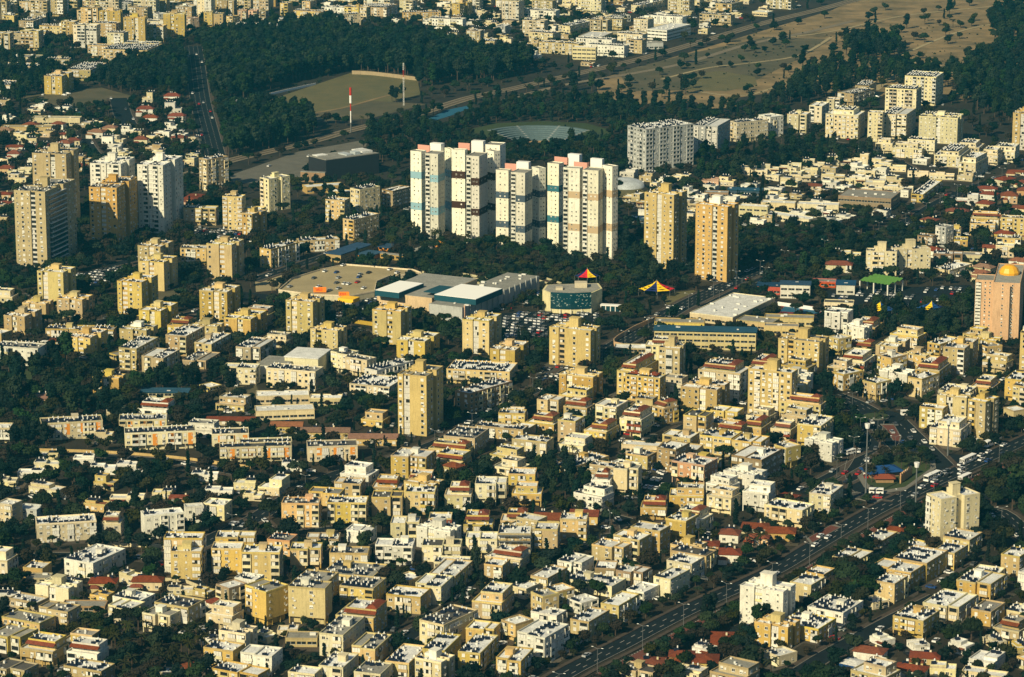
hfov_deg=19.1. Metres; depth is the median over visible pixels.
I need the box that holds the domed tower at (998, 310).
[974,263,1023,341]
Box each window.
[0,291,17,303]
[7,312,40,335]
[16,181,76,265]
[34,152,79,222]
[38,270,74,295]
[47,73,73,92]
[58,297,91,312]
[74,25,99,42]
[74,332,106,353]
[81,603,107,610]
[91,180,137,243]
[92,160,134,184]
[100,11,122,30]
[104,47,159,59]
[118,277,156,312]
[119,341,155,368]
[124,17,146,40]
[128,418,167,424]
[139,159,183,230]
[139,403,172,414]
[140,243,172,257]
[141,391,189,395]
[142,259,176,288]
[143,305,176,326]
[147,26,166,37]
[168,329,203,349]
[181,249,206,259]
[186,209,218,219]
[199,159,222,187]
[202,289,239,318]
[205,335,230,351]
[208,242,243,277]
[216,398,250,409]
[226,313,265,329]
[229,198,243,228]
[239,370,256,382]
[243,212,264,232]
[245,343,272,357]
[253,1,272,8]
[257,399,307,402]
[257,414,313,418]
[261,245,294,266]
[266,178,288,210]
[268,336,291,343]
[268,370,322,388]
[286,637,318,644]
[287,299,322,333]
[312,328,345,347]
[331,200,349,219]
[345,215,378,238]
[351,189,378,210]
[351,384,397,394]
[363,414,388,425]
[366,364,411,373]
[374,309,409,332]
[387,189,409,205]
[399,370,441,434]
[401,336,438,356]
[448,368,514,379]
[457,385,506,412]
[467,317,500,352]
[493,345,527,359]
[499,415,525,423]
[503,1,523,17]
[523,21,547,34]
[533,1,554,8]
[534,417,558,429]
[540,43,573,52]
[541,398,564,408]
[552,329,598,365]
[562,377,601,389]
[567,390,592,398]
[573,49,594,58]
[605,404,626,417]
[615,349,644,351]
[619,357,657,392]
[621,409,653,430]
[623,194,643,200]
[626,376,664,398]
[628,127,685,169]
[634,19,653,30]
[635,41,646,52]
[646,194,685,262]
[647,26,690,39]
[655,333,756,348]
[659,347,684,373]
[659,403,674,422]
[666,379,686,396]
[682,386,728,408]
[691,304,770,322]
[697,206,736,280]
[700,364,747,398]
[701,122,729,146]
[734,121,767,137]
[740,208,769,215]
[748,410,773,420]
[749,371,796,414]
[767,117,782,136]
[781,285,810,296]
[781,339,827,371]
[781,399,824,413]
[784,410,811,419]
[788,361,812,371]
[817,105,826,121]
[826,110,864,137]
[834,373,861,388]
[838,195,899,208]
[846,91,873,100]
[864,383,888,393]
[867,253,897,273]
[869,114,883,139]
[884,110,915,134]
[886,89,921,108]
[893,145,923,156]
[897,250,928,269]
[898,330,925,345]
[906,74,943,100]
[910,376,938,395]
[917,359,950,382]
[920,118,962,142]
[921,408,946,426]
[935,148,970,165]
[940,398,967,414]
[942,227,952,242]
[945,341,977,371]
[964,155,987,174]
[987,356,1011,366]
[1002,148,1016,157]
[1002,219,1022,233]
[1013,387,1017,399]
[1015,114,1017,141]
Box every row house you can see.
[26,391,63,406]
[206,416,256,426]
[270,418,304,432]
[300,423,350,439]
[348,430,403,446]
[534,508,560,521]
[569,506,599,524]
[982,242,995,253]
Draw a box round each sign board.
[313,287,325,292]
[339,292,348,295]
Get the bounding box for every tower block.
[14,176,76,267]
[32,142,80,223]
[89,173,138,243]
[90,152,134,184]
[137,152,183,232]
[398,359,442,435]
[544,316,600,366]
[644,182,686,268]
[659,335,685,374]
[695,194,738,281]
[733,570,795,625]
[744,358,797,417]
[778,327,828,372]
[866,241,897,275]
[891,238,930,272]
[925,481,983,546]
[1016,325,1023,371]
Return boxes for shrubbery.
[0,24,1018,676]
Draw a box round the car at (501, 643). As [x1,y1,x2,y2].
[498,640,506,645]
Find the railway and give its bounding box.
[0,0,859,193]
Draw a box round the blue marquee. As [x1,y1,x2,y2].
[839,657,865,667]
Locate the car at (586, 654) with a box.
[582,652,591,657]
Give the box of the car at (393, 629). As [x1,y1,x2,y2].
[390,627,397,631]
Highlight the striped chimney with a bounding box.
[349,87,351,132]
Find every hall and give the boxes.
[1,125,52,133]
[16,54,41,62]
[27,572,52,584]
[32,115,81,126]
[64,600,108,616]
[109,351,118,359]
[139,387,190,397]
[199,382,221,391]
[255,403,314,420]
[256,389,308,404]
[282,631,319,651]
[301,182,344,194]
[309,394,342,405]
[322,189,349,197]
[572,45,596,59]
[579,31,612,37]
[606,30,647,40]
[614,343,644,353]
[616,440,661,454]
[618,177,644,189]
[623,41,665,49]
[631,215,643,223]
[647,23,690,40]
[653,325,757,351]
[654,22,667,26]
[654,317,704,325]
[690,292,774,324]
[704,190,728,196]
[727,187,764,197]
[736,315,779,330]
[739,203,769,216]
[752,10,772,16]
[755,281,779,295]
[761,199,796,211]
[764,313,820,327]
[764,322,798,335]
[767,210,816,226]
[777,280,817,299]
[797,201,841,213]
[813,278,836,288]
[824,299,853,307]
[835,280,856,294]
[838,188,899,209]
[963,251,981,261]
[1003,405,1023,418]
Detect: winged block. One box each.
[3,306,42,337]
[22,295,53,321]
[35,573,82,601]
[37,263,75,305]
[44,70,73,94]
[49,290,92,321]
[68,326,111,358]
[93,368,125,393]
[99,7,122,30]
[117,272,158,315]
[119,320,157,341]
[123,13,147,40]
[137,237,173,270]
[139,252,179,291]
[139,300,177,328]
[163,10,186,38]
[170,540,205,579]
[190,317,224,333]
[199,281,240,320]
[206,236,244,279]
[218,618,257,646]
[222,190,245,230]
[224,308,266,334]
[242,206,266,234]
[260,171,289,211]
[286,292,324,333]
[310,321,346,348]
[372,301,411,344]
[391,329,443,358]
[404,472,444,500]
[415,517,464,549]
[415,646,454,676]
[452,0,471,15]
[462,310,501,354]
[490,338,528,370]
[559,366,603,402]
[625,367,665,402]
[664,534,706,558]
[680,376,729,410]
[696,451,722,471]
[723,462,766,488]
[750,611,804,650]
[791,366,820,393]
[797,375,810,393]
[801,431,843,465]
[843,318,872,338]
[875,335,909,361]
[879,363,914,393]
[904,346,933,368]
[919,110,963,144]
[937,387,972,415]
[943,336,979,375]
[967,391,999,440]
[971,331,1002,357]
[1012,106,1023,150]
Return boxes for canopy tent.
[575,267,599,282]
[638,279,674,295]
[877,301,892,314]
[916,300,942,309]
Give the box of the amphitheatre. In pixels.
[489,125,587,144]
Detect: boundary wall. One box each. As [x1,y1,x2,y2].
[352,71,416,80]
[613,315,658,345]
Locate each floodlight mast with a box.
[865,423,869,492]
[914,462,919,502]
[946,419,951,455]
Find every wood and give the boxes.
[0,0,1023,619]
[0,0,1023,676]
[0,0,1023,676]
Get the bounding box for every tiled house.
[0,125,14,136]
[0,164,14,175]
[0,198,12,203]
[1,190,12,199]
[5,142,23,150]
[7,148,20,160]
[22,120,39,124]
[51,120,65,130]
[58,138,74,147]
[59,131,67,138]
[66,136,80,144]
[86,128,105,138]
[86,573,122,594]
[102,123,119,131]
[129,572,167,592]
[133,135,150,147]
[135,104,154,116]
[143,114,158,122]
[164,91,180,99]
[167,493,199,503]
[168,113,186,122]
[171,133,190,142]
[179,661,204,676]
[184,193,204,204]
[205,597,221,609]
[442,461,465,472]
[640,653,666,665]
[668,645,695,663]
[692,653,719,671]
[700,536,719,548]
[706,631,734,645]
[714,524,743,546]
[717,544,741,564]
[738,519,769,537]
[741,531,774,547]
[765,525,798,545]
[777,492,801,499]
[808,181,822,190]
[825,259,852,272]
[849,644,897,660]
[886,524,904,535]
[897,659,929,676]
[909,647,940,664]
[911,523,930,539]
[919,215,940,227]
[929,246,943,257]
[945,208,969,212]
[968,268,990,280]
[970,261,995,274]
[976,198,995,208]
[977,184,1000,193]
[979,189,999,199]
[993,228,1016,239]
[994,174,1016,187]
[997,189,1018,204]
[1006,169,1023,175]
[1007,205,1022,211]
[1008,257,1023,263]
[1012,179,1023,188]
[1017,186,1023,195]
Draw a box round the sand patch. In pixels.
[695,99,736,108]
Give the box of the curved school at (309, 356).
[259,347,330,378]
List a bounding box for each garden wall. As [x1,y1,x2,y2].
[39,448,250,468]
[88,543,163,548]
[165,578,198,586]
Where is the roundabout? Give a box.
[849,410,903,423]
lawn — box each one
[0,370,31,383]
[214,385,257,399]
[461,257,636,289]
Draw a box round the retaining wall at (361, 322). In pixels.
[275,309,371,325]
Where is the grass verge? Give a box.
[662,290,695,304]
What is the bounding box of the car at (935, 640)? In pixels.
[932,637,939,642]
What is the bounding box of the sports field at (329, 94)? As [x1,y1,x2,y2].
[270,73,419,111]
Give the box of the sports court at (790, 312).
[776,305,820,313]
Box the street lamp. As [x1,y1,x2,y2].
[592,646,602,672]
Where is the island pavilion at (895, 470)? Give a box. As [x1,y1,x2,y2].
[859,464,903,478]
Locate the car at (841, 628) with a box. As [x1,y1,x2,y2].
[837,626,845,631]
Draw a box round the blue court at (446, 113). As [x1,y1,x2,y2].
[429,106,468,119]
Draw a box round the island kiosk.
[873,474,895,482]
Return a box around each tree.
[0,370,8,381]
[0,387,11,402]
[0,447,17,460]
[0,461,11,473]
[0,484,13,498]
[0,521,6,528]
[0,525,12,545]
[0,531,13,544]
[0,596,10,613]
[1,355,12,370]
[2,351,19,357]
[2,400,19,411]
[4,441,15,447]
[5,516,21,538]
[5,567,23,580]
[6,375,22,397]
[6,424,20,437]
[6,578,21,590]
[7,355,21,376]
[8,417,24,437]
[8,455,26,470]
[10,331,27,340]
[10,441,24,456]
[11,523,30,541]
[13,407,31,418]
[17,396,35,408]
[17,547,35,563]
[20,424,38,443]
[22,444,39,460]
[24,327,42,338]
[25,354,40,365]
[28,420,43,439]
[30,411,43,418]
[31,374,42,392]
[31,416,39,421]
[33,403,50,412]
[39,424,55,442]
[40,547,58,562]
[41,356,54,367]
[43,395,60,408]
[47,375,66,394]
[54,367,65,372]
[54,369,71,377]
[54,381,66,395]
[57,342,74,360]
[58,458,65,466]
[59,309,75,322]
[59,329,73,359]
[59,460,74,478]
[61,484,81,500]
[61,501,80,514]
[62,389,78,411]
[63,375,72,381]
[63,383,79,405]
[64,461,81,481]
[64,472,82,483]
[66,366,76,378]
[70,466,86,478]
[74,481,89,493]
[75,476,90,486]
[77,389,88,399]
[78,398,91,408]
[78,610,104,620]
[79,360,89,376]
[81,377,92,384]
[85,533,103,545]
[91,367,104,397]
[93,350,107,357]
[97,358,111,367]
[99,624,118,646]
[100,232,116,239]
[101,615,114,625]
[103,530,121,545]
[105,399,124,413]
[105,413,118,426]
[105,652,124,671]
[108,394,125,403]
[108,630,121,651]
[111,607,134,629]
[113,426,124,444]
[115,465,133,478]
[115,637,130,659]
[116,447,133,459]
[117,628,137,643]
[117,640,136,660]
[117,656,131,668]
[117,667,130,676]
[118,618,135,632]
[119,384,135,393]
[119,475,138,492]
[123,507,140,528]
[124,375,143,386]
[124,470,144,481]
[124,652,137,668]
[126,401,141,412]
[127,668,148,676]
[128,369,144,387]
[130,606,150,629]
[130,637,147,657]
[131,532,151,551]
[135,632,148,651]
[136,477,152,494]
[137,457,152,468]
[140,546,162,558]
[140,620,152,634]
[140,651,160,663]
[141,563,156,574]
[142,555,159,574]
[142,656,164,669]
[145,631,164,646]
[145,665,162,676]
[148,464,166,478]
[149,623,167,643]
[149,642,166,651]
[150,447,166,460]
[152,649,166,660]
[153,472,166,488]
[158,460,172,470]
[160,626,178,644]
[163,474,179,486]
[164,645,185,663]
[169,662,185,676]
[170,391,188,401]
[170,622,181,630]
[171,404,190,422]
[171,632,194,651]
[180,626,195,638]
[180,652,194,666]
[182,637,195,656]
[183,621,195,633]
[183,661,207,676]
[187,388,205,400]
[187,402,205,413]
[188,489,206,502]
[188,618,202,642]
[193,652,215,674]
[194,635,209,655]
[196,456,214,469]
[198,393,213,409]
[199,509,221,531]
[199,571,218,586]
[208,356,226,365]
[222,460,239,479]
[223,341,238,354]
[232,467,248,479]
[243,520,258,529]
[249,417,261,435]
[252,455,269,472]
[255,528,270,541]
[258,498,279,519]
[272,300,285,311]
[276,515,300,532]
[286,459,308,481]
[293,337,308,346]
[295,653,311,664]
[301,327,311,344]
[316,345,331,350]
[319,372,337,386]
[319,519,331,531]
[325,375,341,386]
[329,410,344,423]
[338,396,354,410]
[356,393,375,410]
[358,335,375,351]
[360,398,373,409]
[367,333,378,350]
[369,438,381,456]
[371,513,390,533]
[374,393,385,402]
[375,455,390,473]
[376,566,393,587]
[386,570,406,584]
[390,630,406,647]
[412,306,425,322]
[412,615,421,631]
[433,315,445,325]
[440,327,456,343]
[442,467,458,480]
[443,400,461,419]
[446,386,461,404]
[447,316,461,329]
[455,660,481,676]
[457,468,473,480]
[462,669,486,676]
[478,453,492,464]
[478,460,494,475]
[502,496,521,507]
[506,388,526,406]
[512,395,529,407]
[522,386,535,401]
[524,364,535,383]
[530,552,540,568]
[533,337,544,345]
[536,546,561,561]
[541,378,555,388]
[553,499,570,511]
[570,578,588,594]
[587,578,605,596]
[589,673,601,676]
[593,437,607,444]
[594,441,608,453]
[601,508,620,524]
[608,314,627,331]
[608,669,620,676]
[618,301,635,312]
[638,550,659,566]
[653,663,672,676]
[659,482,675,498]
[663,658,679,666]
[665,259,678,286]
[670,662,685,674]
[676,650,692,662]
[684,341,697,359]
[697,611,713,620]
[714,444,734,453]
[717,642,732,658]
[726,609,739,624]
[727,639,741,645]
[728,600,739,610]
[733,634,746,645]
[734,630,747,636]
[740,624,758,638]
[741,531,752,541]
[753,530,767,544]
[759,546,773,563]
[760,340,774,350]
[762,336,777,346]
[763,656,779,671]
[764,671,783,676]
[771,471,785,476]
[771,476,785,494]
[779,474,793,490]
[779,667,795,676]
[798,663,813,674]
[801,445,812,455]
[802,452,820,473]
[809,660,822,669]
[811,663,834,676]
[816,369,834,380]
[818,378,834,389]
[826,574,838,583]
[826,646,847,664]
[828,579,848,593]
[830,558,850,575]
[832,664,848,676]
[833,555,849,563]
[833,562,861,578]
[838,576,850,581]
[842,414,852,426]
[847,555,864,562]
[847,579,860,586]
[848,379,863,396]
[851,413,868,424]
[851,560,866,565]
[854,563,869,574]
[859,575,882,595]
[870,428,890,446]
[887,377,902,394]
[888,534,905,544]
[898,515,916,526]
[905,403,920,421]
[924,324,939,340]
[943,572,959,582]
[948,624,963,633]
[959,616,983,640]
[966,438,982,452]
[979,511,994,529]
[982,466,1001,476]
[983,461,1000,469]
[984,518,1009,531]
[987,476,1006,487]
[988,532,1001,549]
[995,524,1014,539]
[997,488,1009,503]
[998,642,1017,661]
[1000,451,1018,472]
[1002,455,1023,467]
[1002,474,1021,487]
[1005,337,1019,355]
[1005,464,1023,504]
[1006,474,1021,509]
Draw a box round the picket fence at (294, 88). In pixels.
[236,83,315,100]
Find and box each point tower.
[410,142,452,238]
[451,140,505,242]
[496,161,545,246]
[547,153,617,259]
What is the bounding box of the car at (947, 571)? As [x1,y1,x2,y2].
[943,569,952,573]
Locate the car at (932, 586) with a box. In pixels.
[925,584,936,588]
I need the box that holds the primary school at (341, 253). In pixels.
[325,241,442,262]
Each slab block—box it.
[0,340,46,365]
[0,422,13,443]
[2,609,55,630]
[7,30,20,43]
[17,340,64,357]
[19,0,30,11]
[29,513,99,546]
[39,23,60,34]
[40,413,102,440]
[44,322,119,341]
[64,543,125,577]
[68,61,106,81]
[103,42,160,61]
[119,412,167,426]
[124,424,196,449]
[125,40,161,43]
[141,507,184,539]
[147,19,159,23]
[180,244,206,264]
[184,502,203,523]
[211,426,248,446]
[219,440,291,462]
[240,436,291,444]
[260,239,299,267]
[266,362,323,390]
[293,8,326,17]
[296,235,339,253]
[306,439,357,461]
[321,5,347,12]
[328,0,363,4]
[332,11,360,24]
[364,0,393,4]
[364,358,413,375]
[402,9,440,19]
[419,604,478,644]
[429,15,465,29]
[446,359,517,383]
[455,377,512,413]
[475,420,528,442]
[483,0,495,4]
[512,432,553,455]
[524,7,559,21]
[529,29,560,41]
[539,40,583,54]
[556,451,608,472]
[558,19,589,33]
[562,0,580,7]
[565,569,625,596]
[576,36,615,45]
[588,42,628,56]
[594,15,627,29]
[605,14,630,21]
[617,31,646,43]
[631,0,664,12]
[650,13,686,23]
[695,0,703,8]
[698,11,734,26]
[767,0,799,9]
[905,179,942,203]
[934,260,972,276]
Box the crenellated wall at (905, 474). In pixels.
[900,465,911,482]
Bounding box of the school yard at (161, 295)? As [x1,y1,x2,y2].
[115,290,179,303]
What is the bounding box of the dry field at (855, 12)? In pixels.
[597,0,1017,104]
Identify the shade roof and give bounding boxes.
[859,274,902,295]
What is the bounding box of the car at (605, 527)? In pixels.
[601,525,610,528]
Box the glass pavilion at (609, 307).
[600,303,619,311]
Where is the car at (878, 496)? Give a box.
[873,495,882,498]
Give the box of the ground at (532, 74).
[0,0,1023,676]
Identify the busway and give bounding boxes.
[596,463,1003,673]
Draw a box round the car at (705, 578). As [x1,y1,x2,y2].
[700,576,708,580]
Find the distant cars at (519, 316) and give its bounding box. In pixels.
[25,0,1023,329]
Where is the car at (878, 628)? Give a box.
[875,626,884,630]
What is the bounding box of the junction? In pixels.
[854,453,965,507]
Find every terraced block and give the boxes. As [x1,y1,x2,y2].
[0,286,18,304]
[0,546,18,573]
[20,631,69,672]
[65,627,113,654]
[67,636,115,665]
[102,510,124,540]
[137,396,174,424]
[165,315,193,336]
[188,417,220,437]
[206,599,243,628]
[215,392,251,411]
[234,571,263,600]
[248,304,275,325]
[264,331,292,347]
[333,460,378,488]
[335,597,393,633]
[361,408,389,427]
[371,474,403,494]
[409,468,436,478]
[428,438,475,459]
[428,512,455,523]
[437,446,471,468]
[444,480,473,509]
[463,509,494,531]
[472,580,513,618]
[485,543,529,572]
[490,443,524,459]
[493,455,538,482]
[497,507,527,530]
[509,512,546,544]
[512,481,542,506]
[526,411,559,433]
[554,432,594,454]
[559,384,593,401]
[563,396,594,416]
[574,481,613,510]
[584,417,618,441]
[584,459,616,476]
[591,467,612,484]
[608,352,657,396]
[612,459,644,478]
[619,404,653,436]
[630,393,657,411]
[640,494,667,520]
[645,335,683,360]
[652,396,681,426]
[666,373,688,397]
[667,482,710,512]
[680,503,713,534]
[698,356,748,402]
[705,472,741,497]
[707,484,740,515]
[710,656,759,676]
[716,419,748,432]
[742,479,775,511]
[746,405,778,426]
[746,414,771,434]
[749,353,776,366]
[770,417,799,442]
[779,392,825,417]
[780,439,795,442]
[781,355,816,375]
[781,403,813,424]
[825,105,864,138]
[827,357,856,371]
[843,347,875,374]
[848,337,875,353]
[851,656,900,676]
[860,316,882,337]
[875,136,894,153]
[890,324,926,347]
[892,141,928,158]
[915,355,952,388]
[929,414,971,450]
[933,142,970,168]
[939,383,976,396]
[958,138,984,151]
[958,151,987,176]
[963,325,991,336]
[967,210,1000,232]
[971,374,1000,393]
[982,146,1002,166]
[982,350,1013,372]
[993,613,1023,639]
[995,142,1019,162]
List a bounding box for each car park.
[83,266,120,288]
[193,228,229,236]
[229,141,366,182]
[242,292,375,314]
[501,311,603,340]
[536,365,560,390]
[642,472,675,495]
[825,285,970,308]
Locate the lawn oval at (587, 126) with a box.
[469,121,610,143]
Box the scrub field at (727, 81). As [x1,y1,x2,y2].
[687,71,756,90]
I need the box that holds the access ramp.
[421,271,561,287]
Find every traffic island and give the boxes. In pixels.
[806,524,840,543]
[844,492,881,502]
[858,449,935,492]
[864,413,889,419]
[868,451,880,462]
[880,424,900,443]
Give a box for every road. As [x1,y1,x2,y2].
[14,550,163,561]
[19,263,137,297]
[19,451,250,475]
[74,306,199,323]
[81,139,139,164]
[100,233,237,266]
[107,98,137,129]
[136,554,219,586]
[184,46,227,154]
[185,313,372,333]
[205,456,390,549]
[241,241,369,281]
[243,517,344,536]
[383,374,556,457]
[393,623,419,650]
[526,513,635,567]
[550,259,776,373]
[616,424,682,439]
[624,519,665,528]
[678,275,762,317]
[775,167,1023,260]
[787,593,932,671]
[788,450,874,493]
[795,421,888,494]
[810,140,947,190]
[835,393,884,412]
[839,457,899,501]
[863,419,965,471]
[895,377,1005,415]
[979,505,1023,541]
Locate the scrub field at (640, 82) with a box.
[619,37,831,90]
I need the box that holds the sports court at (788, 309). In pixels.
[782,306,799,311]
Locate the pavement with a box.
[541,433,1023,676]
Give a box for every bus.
[843,448,855,454]
[869,487,883,493]
[900,409,907,415]
[923,469,940,481]
[958,472,971,479]
[960,453,976,463]
[984,439,998,446]
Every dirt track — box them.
[315,95,389,112]
[500,20,853,100]
[662,37,832,78]
[694,78,852,95]
[777,6,992,38]
[852,24,989,84]
[876,61,952,89]
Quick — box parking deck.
[278,264,421,300]
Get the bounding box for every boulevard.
[547,436,1023,676]
[659,486,1005,676]
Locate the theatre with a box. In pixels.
[300,148,378,182]
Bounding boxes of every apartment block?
[0,0,10,19]
[0,31,13,48]
[0,80,17,91]
[0,328,11,341]
[0,498,22,521]
[0,623,39,653]
[0,657,38,676]
[2,12,18,21]
[8,62,38,70]
[9,592,48,611]
[11,3,17,13]
[19,15,46,28]
[19,503,42,522]
[20,28,43,50]
[23,559,51,577]
[30,0,52,21]
[30,11,47,22]
[39,600,80,629]
[50,0,68,15]
[50,56,71,64]
[61,20,78,34]
[64,656,114,676]
[69,0,82,7]
[70,23,100,47]
[77,9,80,21]
[81,6,101,22]
[83,0,98,5]
[87,43,111,59]
[95,20,120,42]
[99,0,121,8]
[103,598,144,632]
[107,30,128,44]
[107,588,154,610]
[115,335,159,371]
[122,0,133,9]
[130,5,152,18]
[134,0,159,18]
[138,604,180,636]
[141,347,182,373]
[144,593,205,632]
[147,23,166,41]
[153,12,162,18]
[156,531,211,575]
[160,0,169,12]
[165,324,204,357]
[170,1,181,9]
[176,3,196,16]
[182,350,220,370]
[183,204,222,227]
[186,17,198,29]
[194,0,214,16]
[194,331,230,352]
[198,153,228,191]
[203,498,231,520]
[203,638,244,664]
[204,11,213,27]
[206,541,243,578]
[208,530,256,561]
[212,660,269,676]
[213,11,224,26]
[215,0,218,8]
[215,579,246,608]
[218,0,236,14]
[224,362,260,384]
[226,15,239,22]
[236,336,275,362]
[237,0,252,8]
[237,9,247,20]
[240,644,288,676]
[241,542,283,580]
[245,205,265,211]
[245,578,288,624]
[248,9,258,15]
[253,0,273,9]
[259,9,268,19]
[267,531,297,556]
[273,0,279,6]
[280,1,292,14]
[281,494,321,527]
[284,577,335,629]
[288,540,327,572]
[288,664,322,676]
[296,569,338,602]
[302,0,316,8]
[306,529,348,550]
[309,486,344,513]
[319,613,364,655]
[319,651,358,676]
[325,195,349,221]
[325,558,393,593]
[327,346,358,375]
[327,494,369,523]
[329,543,369,564]
[332,574,385,608]
[334,476,365,495]
[342,211,383,241]
[344,4,371,23]
[344,523,380,548]
[345,353,375,376]
[349,373,397,397]
[350,183,379,213]
[352,631,393,665]
[354,659,392,676]
[363,2,397,18]
[371,490,404,516]
[375,535,415,565]
[382,185,410,207]
[385,643,424,676]
[386,585,441,618]
[390,514,421,537]
[391,446,436,478]
[394,571,421,585]
[399,0,416,12]
[405,484,437,514]
[415,536,470,563]
[415,573,453,604]
[422,632,460,655]
[429,558,477,595]
[431,555,473,568]
[444,424,496,459]
[458,633,498,670]
[465,0,482,9]
[466,28,483,40]
[466,531,497,557]
[466,619,500,641]
[472,4,477,12]
[475,476,507,505]
[477,38,501,44]
[484,557,509,582]
[492,0,501,10]
[496,24,513,34]
[496,645,533,676]
[497,523,533,553]
[498,407,527,423]
[500,614,533,645]
[502,0,523,21]
[506,406,524,408]
[508,466,537,492]
[513,580,540,598]
[517,619,571,670]
[518,422,536,434]
[520,588,558,617]
[522,17,548,35]
[530,564,567,588]
[531,605,566,622]
[532,0,556,8]
[533,394,565,414]
[533,521,560,552]
[544,582,574,606]
[557,552,594,574]
[558,412,584,441]
[560,509,588,541]
[567,593,598,613]
[570,606,609,641]
[581,0,605,13]
[590,17,611,31]
[592,537,640,567]
[594,398,627,424]
[594,560,618,575]
[601,590,640,622]
[613,460,642,495]
[613,528,659,564]
[616,563,652,586]
[620,659,660,676]
[626,36,646,53]
[626,446,656,472]
[627,581,658,600]
[631,520,670,552]
[634,16,653,32]
[651,440,689,472]
[653,566,689,597]
[660,441,702,454]
[662,428,699,443]
[666,509,699,541]
[666,552,708,586]
[668,0,694,12]
[670,542,716,573]
[671,452,717,487]
[683,408,713,433]
[693,117,729,157]
[700,427,740,458]
[710,405,745,421]
[714,416,740,428]
[716,0,742,11]
[726,432,769,460]
[730,117,768,143]
[731,444,782,479]
[757,646,796,670]
[759,113,783,138]
[762,497,814,532]
[774,441,800,470]
[784,109,812,134]
[789,610,844,645]
[790,572,825,602]
[797,413,834,445]
[805,565,834,578]
[807,594,868,631]
[809,101,829,124]
[809,482,850,514]
[824,307,852,333]
[827,97,840,110]
[829,333,851,357]
[832,545,872,561]
[833,366,863,390]
[837,87,874,106]
[855,80,876,91]
[860,375,891,402]
[863,594,888,609]
[867,110,884,141]
[868,528,897,549]
[874,558,927,596]
[874,572,908,603]
[877,349,906,374]
[884,106,915,138]
[885,84,924,111]
[893,544,948,588]
[893,603,939,638]
[903,370,939,400]
[905,70,943,105]
[908,136,937,153]
[908,539,932,547]
[917,233,936,246]
[919,402,947,427]
[923,588,978,623]
[927,335,955,355]
[931,249,962,265]
[934,223,953,249]
[937,541,970,572]
[943,527,991,558]
[953,224,961,241]
[954,236,971,250]
[956,568,1016,601]
[968,220,995,236]
[971,599,1004,626]
[975,564,1004,573]
[976,341,1002,365]
[996,234,1021,244]
[996,242,1016,258]
[999,370,1023,404]
[1000,214,1023,235]
[1001,544,1023,577]
[1005,381,1023,406]
[1005,601,1023,615]
[1011,654,1023,670]
[1017,568,1023,589]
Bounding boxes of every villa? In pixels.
[0,97,10,105]
[0,156,11,163]
[0,214,9,220]
[0,587,20,597]
[2,113,15,121]
[3,474,26,487]
[5,168,24,177]
[8,171,29,182]
[11,129,29,139]
[11,136,38,144]
[17,466,44,477]
[18,164,32,174]
[22,479,64,499]
[26,106,43,114]
[31,101,48,110]
[34,457,60,469]
[36,448,59,459]
[38,128,54,136]
[55,104,77,112]
[67,574,79,579]
[73,451,99,466]
[74,120,93,130]
[78,153,92,165]
[84,495,110,512]
[88,588,114,601]
[90,461,116,474]
[91,120,106,127]
[91,428,117,443]
[93,470,118,490]
[101,134,122,148]
[109,492,152,506]
[111,134,127,145]
[112,144,128,154]
[116,458,142,470]
[118,148,132,155]
[119,566,142,584]
[121,124,136,134]
[128,128,143,136]
[142,90,154,102]
[145,142,163,150]
[146,132,163,141]
[150,486,175,499]
[151,147,165,157]
[154,129,172,137]
[160,666,171,676]
[162,582,193,597]
[164,120,179,129]
[165,100,182,113]
[171,132,188,137]
[184,154,198,165]
[185,151,200,157]
[187,134,201,140]
[188,584,215,599]
[190,468,218,483]
[199,631,218,644]
[205,484,233,496]
[230,475,257,493]
[243,488,264,500]
[257,471,289,495]
[258,626,278,643]
[277,622,298,636]
[282,457,302,472]
[321,0,332,4]
[423,18,428,24]
[436,0,450,6]
[443,7,451,13]
[444,2,451,9]
[465,20,475,26]
[477,8,487,14]
[482,18,493,25]
[489,20,503,27]
[490,12,501,18]
[497,33,508,37]
[502,18,516,25]
[528,39,540,46]
[533,51,541,58]
[550,25,558,30]
[558,1,574,9]
[561,32,570,39]
[563,7,571,15]
[581,60,595,65]
[601,11,613,15]
[614,0,625,4]
[614,7,626,11]
[620,166,637,177]
[621,190,644,201]
[636,200,643,207]
[638,206,643,214]
[639,170,655,181]
[650,179,660,186]
[659,175,677,184]
[672,172,691,180]
[679,10,693,17]
[681,662,709,676]
[683,184,698,196]
[687,196,699,208]
[687,210,695,220]
[689,191,707,201]
[692,639,722,656]
[698,26,710,33]
[699,20,710,27]
[701,175,718,185]
[703,181,718,190]
[705,6,718,12]
[709,0,717,7]
[719,174,740,186]
[723,193,739,202]
[730,11,741,16]
[734,193,750,198]
[740,0,751,3]
[741,164,767,176]
[741,181,760,187]
[749,214,766,224]
[759,4,772,10]
[759,211,777,222]
[761,162,785,173]
[763,184,788,194]
[765,171,784,180]
[766,192,787,199]
[768,188,787,197]
[779,161,801,172]
[780,174,801,186]
[788,190,810,200]
[789,165,804,175]
[789,208,814,216]
[791,171,816,182]
[801,164,820,175]
[802,157,824,167]
[811,187,831,197]
[811,197,830,201]
[816,204,832,216]
[817,171,844,181]
[821,163,839,172]
[821,177,840,187]
[825,214,842,223]
[826,153,851,165]
[836,182,852,191]
[836,211,856,218]
[836,248,865,258]
[841,175,865,185]
[850,160,869,170]
[851,152,869,164]
[852,172,871,178]
[855,168,876,176]
[860,185,882,189]
[865,176,884,186]
[868,630,895,650]
[872,155,892,165]
[872,207,891,216]
[873,164,889,174]
[875,161,907,173]
[880,173,899,180]
[883,182,912,192]
[886,174,902,184]
[898,187,911,197]
[907,168,928,176]
[907,638,929,650]
[912,157,930,164]
[927,658,960,676]
[929,170,959,181]
[948,634,974,660]
[951,191,978,206]
[957,170,975,181]
[962,663,1008,676]
[968,647,1005,669]
[982,631,1006,648]
[1008,637,1023,653]

